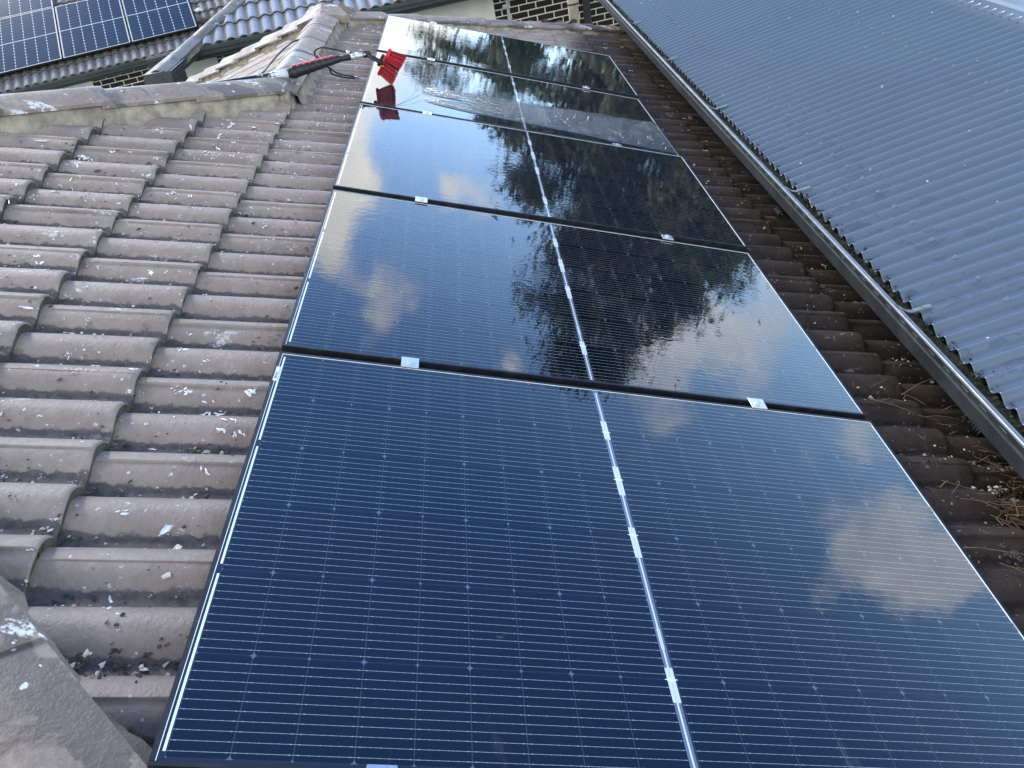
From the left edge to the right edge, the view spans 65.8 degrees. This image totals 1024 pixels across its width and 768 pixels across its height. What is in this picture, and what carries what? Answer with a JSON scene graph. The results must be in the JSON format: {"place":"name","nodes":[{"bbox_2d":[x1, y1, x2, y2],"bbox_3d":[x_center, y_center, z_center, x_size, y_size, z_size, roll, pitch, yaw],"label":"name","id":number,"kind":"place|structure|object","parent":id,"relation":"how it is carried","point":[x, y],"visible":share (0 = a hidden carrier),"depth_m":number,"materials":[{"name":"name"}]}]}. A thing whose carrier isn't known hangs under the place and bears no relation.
{"place":"outdoors","nodes":[
{"label":"outdoors","id":0,"kind":"place"},
{"bbox_2d":[143,0,620,84],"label":"neighbouring house","id":1,"kind":"structure","parent":0,"point":[231,27],"depth_m":9.93,"materials":[{"name":"tile"}]},
{"label":"ground","id":2,"kind":"structure","parent":0,"visible":0},
{"bbox_2d":[0,0,230,93],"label":"neighbouring house","id":3,"kind":"structure","parent":2,"relation":"on","point":[128,67],"depth_m":13.74,"materials":[{"name":"brick"}]},
{"bbox_2d":[0,0,53,18],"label":"solar panel","id":4,"kind":"object","parent":3,"relation":"on","point":[9,8],"visible":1,"depth_m":14.54,"materials":[{"name":"blue glass"}]},
{"bbox_2d":[0,7,62,74],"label":"solar panel","id":5,"kind":"object","parent":3,"relation":"on","point":[29,40],"visible":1,"depth_m":13.92,"materials":[{"name":"blue glass"}]},
{"bbox_2d":[55,0,130,59],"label":"solar panel","id":6,"kind":"object","parent":3,"relation":"on","point":[86,27],"visible":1,"depth_m":14.13,"materials":[{"name":"blue glass"}]},
{"bbox_2d":[122,0,197,43],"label":"solar panel","id":7,"kind":"object","parent":3,"relation":"on","point":[149,19],"visible":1,"depth_m":14.25,"materials":[{"name":"blue glass"}]},
{"bbox_2d":[0,3,1023,767],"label":"tiled house","id":8,"kind":"structure","parent":2,"relation":"on","point":[56,711],"depth_m":2.37,"materials":[{"name":"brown tile"}]},
{"bbox_2d":[158,524,173,535],"bbox_3d":[-0.720,0.300,1.649,0.019,0.014,0.056,0,37,16],"label":"feather","id":9,"kind":"object","parent":8,"relation":"on","point":[164,529],"visible":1,"depth_m":1.65,"materials":[{"name":"white"}]},
{"bbox_2d":[366,22,436,767],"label":"mounting rail","id":10,"kind":"object","parent":8,"relation":"attached to","point":[408,362],"visible":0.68,"depth_m":2.15,"materials":[{"name":"metal"}]},
{"bbox_2d":[376,15,637,98],"bbox_3d":[-0.047,-2.315,5.580,1.722,0.037,1.134,7,34,-9],"label":"solar panel","id":11,"kind":"object","parent":10,"relation":"attached to","point":[488,52],"visible":0.83,"depth_m":5.49,"materials":[{"name":"black glass"}]},
{"bbox_2d":[360,51,679,155],"bbox_3d":[0.030,-1.644,4.633,1.722,0.036,1.134,7,34,-9],"label":"solar panel","id":12,"kind":"object","parent":10,"relation":"attached to","point":[415,78],"visible":0.74,"depth_m":4.56,"materials":[{"name":"black glass"}]},
{"bbox_2d":[208,39,406,84],"bbox_3d":[-1.077,-1.708,4.336,1.016,0.288,1.389,3,38,20],"label":"cleaning brush","id":13,"kind":"object","parent":12,"relation":"on","point":[391,63],"visible":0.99,"depth_m":4.24,"materials":[{"name":"red"}]},
{"bbox_2d":[425,88,675,151],"bbox_3d":[0.188,-1.497,4.435,1.421,0.012,0.595,7,34,-10],"label":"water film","id":14,"kind":"object","parent":12,"relation":"on","point":[633,120],"visible":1,"depth_m":4.46,"materials":[{"name":"clear liquid"}]},
{"bbox_2d":[333,103,747,251],"bbox_3d":[0.110,-0.984,3.677,1.722,0.037,1.134,7,34,-9],"label":"solar panel","id":15,"kind":"object","parent":10,"relation":"attached to","point":[388,152],"visible":0.88,"depth_m":3.56,"materials":[{"name":"black glass"}]},
{"bbox_2d":[282,189,865,419],"bbox_3d":[0.187,-0.314,2.729,1.722,0.036,1.134,7,34,-9],"label":"solar panel","id":16,"kind":"object","parent":10,"relation":"attached to","point":[387,280],"visible":0.85,"depth_m":2.58,"materials":[{"name":"black glass"}]},
{"bbox_2d":[147,351,1023,767],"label":"solar panel","id":17,"kind":"object","parent":10,"relation":"attached to","point":[427,569],"visible":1,"depth_m":1.61,"materials":[{"name":"blue glass"}]},
{"bbox_2d":[2,27,910,654],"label":"bird droppings","id":18,"kind":"object","parent":8,"relation":"on","point":[190,333],"visible":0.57,"depth_m":2.24,"materials":[{"name":"white"}]},
{"bbox_2d":[0,27,1023,730],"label":"roof debris","id":19,"kind":"object","parent":8,"relation":"on","point":[146,655],"visible":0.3,"depth_m":2.03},
{"bbox_2d":[561,46,766,409],"bbox_3d":[0.597,-0.891,3.782,0.060,0.135,5.889,7,34,-9],"label":"mounting rail","id":20,"kind":"object","parent":8,"relation":"attached to","point":[758,403],"visible":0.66,"depth_m":2.33,"materials":[{"name":"metal"}]},
{"bbox_2d":[687,115,697,119],"bbox_3d":[1.242,-1.812,5.425,0.071,0.045,0.082,7,34,-9],"label":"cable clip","id":21,"kind":"object","parent":8,"relation":"attached to","point":[692,117],"visible":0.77,"depth_m":5.41,"materials":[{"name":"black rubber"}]},
{"bbox_2d":[772,206,789,217],"bbox_3d":[1.371,-0.872,4.026,0.071,0.045,0.082,7,34,-9],"label":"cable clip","id":22,"kind":"object","parent":8,"relation":"attached to","point":[777,211],"visible":0.91,"depth_m":4.01,"materials":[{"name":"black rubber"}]},
{"bbox_2d":[870,378,1023,572],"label":"twigs","id":23,"kind":"object","parent":8,"relation":"on","point":[1014,481],"visible":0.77,"depth_m":2.29,"materials":[{"name":"brown wood"}]},
{"bbox_2d":[969,420,981,437],"bbox_3d":[1.566,0.147,2.639,0.071,0.045,0.082,7,34,-9],"label":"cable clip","id":24,"kind":"object","parent":8,"relation":"attached to","point":[975,431],"visible":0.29,"depth_m":2.63,"materials":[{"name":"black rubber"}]},
{"bbox_2d":[987,486,1008,495],"bbox_3d":[1.440,0.315,2.345,0.066,0.021,0.038,-10,35,2],"label":"clod","id":25,"kind":"object","parent":8,"relation":"on","point":[997,490],"visible":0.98,"depth_m":2.34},
{"bbox_2d":[598,0,1023,479],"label":"steel roofed building","id":26,"kind":"structure","parent":2,"relation":"on","point":[876,147],"depth_m":3.70,"materials":[{"name":"grey paint"}]},
{"label":"path","id":27,"kind":"structure","parent":0,"visible":0},
{"bbox_2d":[567,0,579,23],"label":"post","id":28,"kind":"object","parent":27,"relation":"on","point":[573,10],"visible":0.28,"depth_m":9.08,"materials":[{"name":"beige wood"}]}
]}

